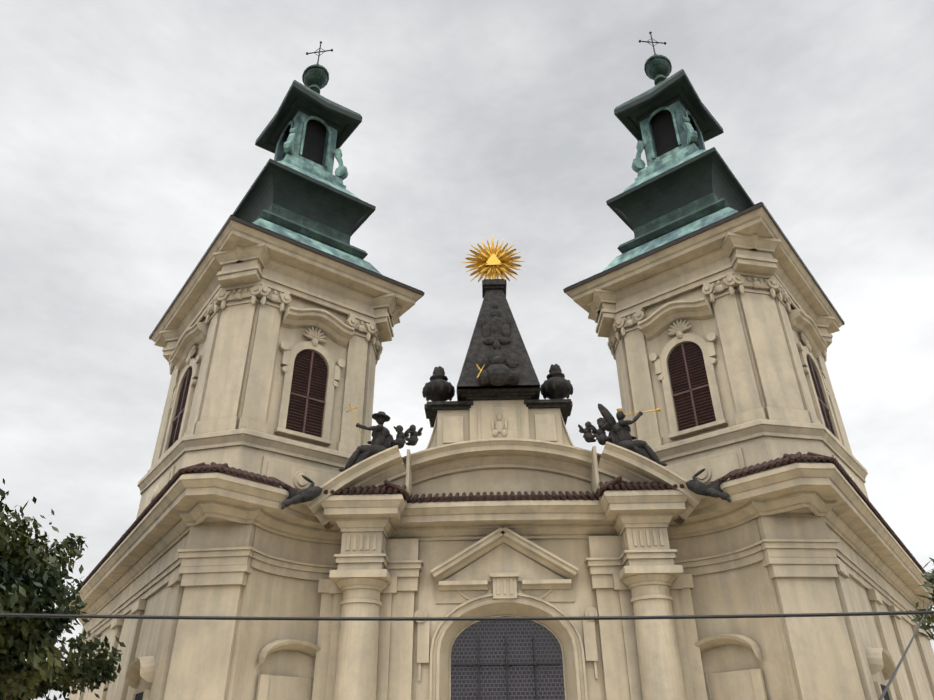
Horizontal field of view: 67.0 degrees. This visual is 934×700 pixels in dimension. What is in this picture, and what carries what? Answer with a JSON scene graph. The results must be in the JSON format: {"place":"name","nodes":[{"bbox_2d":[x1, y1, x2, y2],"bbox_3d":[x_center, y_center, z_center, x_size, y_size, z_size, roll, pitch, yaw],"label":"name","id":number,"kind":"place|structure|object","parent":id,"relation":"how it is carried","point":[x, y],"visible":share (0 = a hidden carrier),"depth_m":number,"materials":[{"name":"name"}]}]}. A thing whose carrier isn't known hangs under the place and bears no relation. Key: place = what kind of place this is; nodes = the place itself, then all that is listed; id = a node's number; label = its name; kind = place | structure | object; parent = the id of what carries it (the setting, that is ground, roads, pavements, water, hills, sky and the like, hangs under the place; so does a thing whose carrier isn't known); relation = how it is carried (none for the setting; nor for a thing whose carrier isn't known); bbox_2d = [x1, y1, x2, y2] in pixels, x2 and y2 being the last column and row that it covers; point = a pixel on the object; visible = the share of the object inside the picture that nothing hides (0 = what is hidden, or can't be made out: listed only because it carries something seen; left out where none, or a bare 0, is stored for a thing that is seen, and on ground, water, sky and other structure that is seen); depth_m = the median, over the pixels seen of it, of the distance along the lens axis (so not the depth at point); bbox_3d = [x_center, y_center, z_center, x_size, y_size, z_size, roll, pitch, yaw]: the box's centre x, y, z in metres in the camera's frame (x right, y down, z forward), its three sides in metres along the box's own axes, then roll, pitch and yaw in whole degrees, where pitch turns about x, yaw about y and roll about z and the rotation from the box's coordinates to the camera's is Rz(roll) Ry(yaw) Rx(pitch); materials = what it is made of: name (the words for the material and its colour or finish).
{"place":"outdoors","nodes":[
{"label":"outdoors","id":0,"kind":"place"},
{"bbox_2d":[0,478,125,699],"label":"tree","id":1,"kind":"object","parent":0,"point":[39,589],"depth_m":15.77,"materials":[{"name":"green plant"}]},
{"bbox_2d":[0,0,933,699],"label":"sky","id":2,"kind":"structure","parent":0,"point":[130,130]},
{"bbox_2d":[0,596,933,699],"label":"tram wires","id":3,"kind":"object","parent":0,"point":[483,619],"visible":0.98,"depth_m":5.53,"materials":[{"name":"black metal"}]},
{"bbox_2d":[136,55,868,518],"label":"bell towers","id":4,"kind":"structure","parent":0,"point":[702,299],"depth_m":22.57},
{"bbox_2d":[76,499,933,699],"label":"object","id":5,"kind":"object","parent":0,"point":[807,567],"visible":0.83,"depth_m":16.90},
{"bbox_3d":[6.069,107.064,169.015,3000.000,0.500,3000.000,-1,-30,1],"label":"ground","id":6,"kind":"structure","parent":0,"visible":0},
{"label":"terrace walls","id":7,"kind":"object","parent":6,"relation":"on","visible":0},
{"bbox_2d":[66,460,933,699],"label":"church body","id":8,"kind":"structure","parent":7,"relation":"on","point":[714,542],"depth_m":18.41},
{"bbox_2d":[281,475,322,509],"bbox_3d":[-4.277,3.634,17.921,1.150,1.261,0.841,20,-36,-31],"label":"gargoyle","id":9,"kind":"object","parent":8,"relation":"attached to","point":[311,492],"visible":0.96,"depth_m":17.91,"materials":[{"name":"stone"}]},
{"bbox_2d":[306,41,332,63],"bbox_3d":[-7.120,-14.252,33.969,1.379,1.870,0.164,-4,-30,6],"label":"cross","id":10,"kind":"object","parent":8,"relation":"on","point":[319,51],"visible":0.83,"depth_m":34.02,"materials":[{"name":"metal"}]},
{"bbox_2d":[71,452,925,597],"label":"roof tiles","id":11,"kind":"object","parent":8,"relation":"on","point":[732,474],"visible":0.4,"depth_m":18.07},
{"bbox_2d":[638,31,665,54],"bbox_3d":[8.873,-14.577,33.647,1.379,1.870,0.164,1,-30,-3],"label":"cross","id":12,"kind":"object","parent":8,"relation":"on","point":[648,41],"visible":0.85,"depth_m":33.71,"materials":[{"name":"metal"}]},
{"bbox_2d":[685,468,730,502],"bbox_3d":[6.117,3.423,17.712,1.150,1.261,0.841,-23,-37,34],"label":"gargoyle","id":13,"kind":"object","parent":8,"relation":"attached to","point":[698,487],"visible":1,"depth_m":17.71,"materials":[{"name":"stone"}]},
{"bbox_2d":[305,387,707,699],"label":"portico","id":14,"kind":"structure","parent":7,"relation":"on","point":[496,440],"depth_m":18.20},
{"bbox_2d":[338,411,422,471],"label":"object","id":15,"kind":"object","parent":14,"relation":"on","point":[382,439],"visible":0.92,"depth_m":19.35,"materials":[{"name":"stone"}]},
{"bbox_2d":[346,403,362,437],"bbox_3d":[-3.089,1.936,19.417,0.527,1.029,0.069,1,-30,-2],"label":"gilt statue cross","id":16,"kind":"object","parent":15,"relation":"attached to","point":[354,416],"visible":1,"depth_m":19.53,"materials":[{"name":"gold metal"}]},
{"bbox_2d":[422,366,454,401],"bbox_3d":[-0.897,1.199,22.324,1.037,1.490,0.973,-1,-30,1],"label":"urn","id":17,"kind":"object","parent":14,"relation":"on","point":[438,387],"visible":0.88,"depth_m":21.98,"materials":[{"name":"stone"}]},
{"bbox_2d":[457,279,539,388],"bbox_3d":[0.944,-0.358,22.945,2.480,4.560,2.860,-1,-30,1],"label":"obelisk","id":18,"kind":"object","parent":14,"relation":"on","point":[497,347],"visible":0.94,"depth_m":21.95,"materials":[{"name":"stone"}]},
{"bbox_2d":[460,235,523,281],"bbox_3d":[0.925,-3.095,24.744,2.360,2.360,0.250,-1,-30,1],"label":"sunburst ornament","id":19,"kind":"object","parent":18,"relation":"on","point":[493,262],"visible":0.98,"depth_m":24.68,"materials":[{"name":"gold metal"}]},
{"bbox_2d":[324,476,683,502],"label":"roof tiles","id":20,"kind":"object","parent":14,"relation":"on","point":[616,482],"visible":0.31,"depth_m":18.27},
{"bbox_2d":[414,525,600,699],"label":"church window","id":21,"kind":"structure","parent":14,"relation":"in","point":[502,571],"depth_m":18.27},
{"bbox_2d":[540,364,572,398],"bbox_3d":[2.821,1.124,22.249,1.037,1.490,0.973,-1,-30,1],"label":"urn","id":22,"kind":"object","parent":14,"relation":"on","point":[556,384],"visible":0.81,"depth_m":21.91,"materials":[{"name":"stone"}]},
{"bbox_2d":[578,404,666,465],"bbox_3d":[4.210,2.450,19.354,2.242,1.960,0.888,-11,-32,18],"label":"fame statue","id":23,"kind":"object","parent":14,"relation":"on","point":[619,433],"visible":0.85,"depth_m":19.28,"materials":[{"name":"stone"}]},
{"bbox_2d":[616,408,659,415],"bbox_3d":[4.749,1.706,19.549,1.179,0.194,0.172,-4,-30,6],"label":"gilt statue trumpet","id":24,"kind":"object","parent":23,"relation":"on","point":[621,409],"visible":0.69,"depth_m":19.53,"materials":[{"name":"gold metal"}]},
{"bbox_3d":[-14.792,12.152,15.198,5.548,10.385,4.787,-1,-30,1],"label":"tree trunk","id":25,"kind":"object","parent":6,"relation":"on","visible":0},
{"bbox_2d":[0,651,65,699],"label":"tree","id":26,"kind":"object","parent":25,"relation":"attached to","point":[16,698],"visible":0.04,"depth_m":18.92,"materials":[{"name":"green plant"}]},
{"bbox_3d":[11.767,9.329,10.612,6.411,10.286,6.136,-1,-30,1],"label":"tree trunk","id":27,"kind":"object","parent":6,"relation":"on","visible":0},
{"bbox_2d":[909,557,933,641],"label":"tree","id":28,"kind":"object","parent":27,"relation":"on","point":[928,618],"visible":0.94,"depth_m":12.24,"materials":[{"name":"green plant"}]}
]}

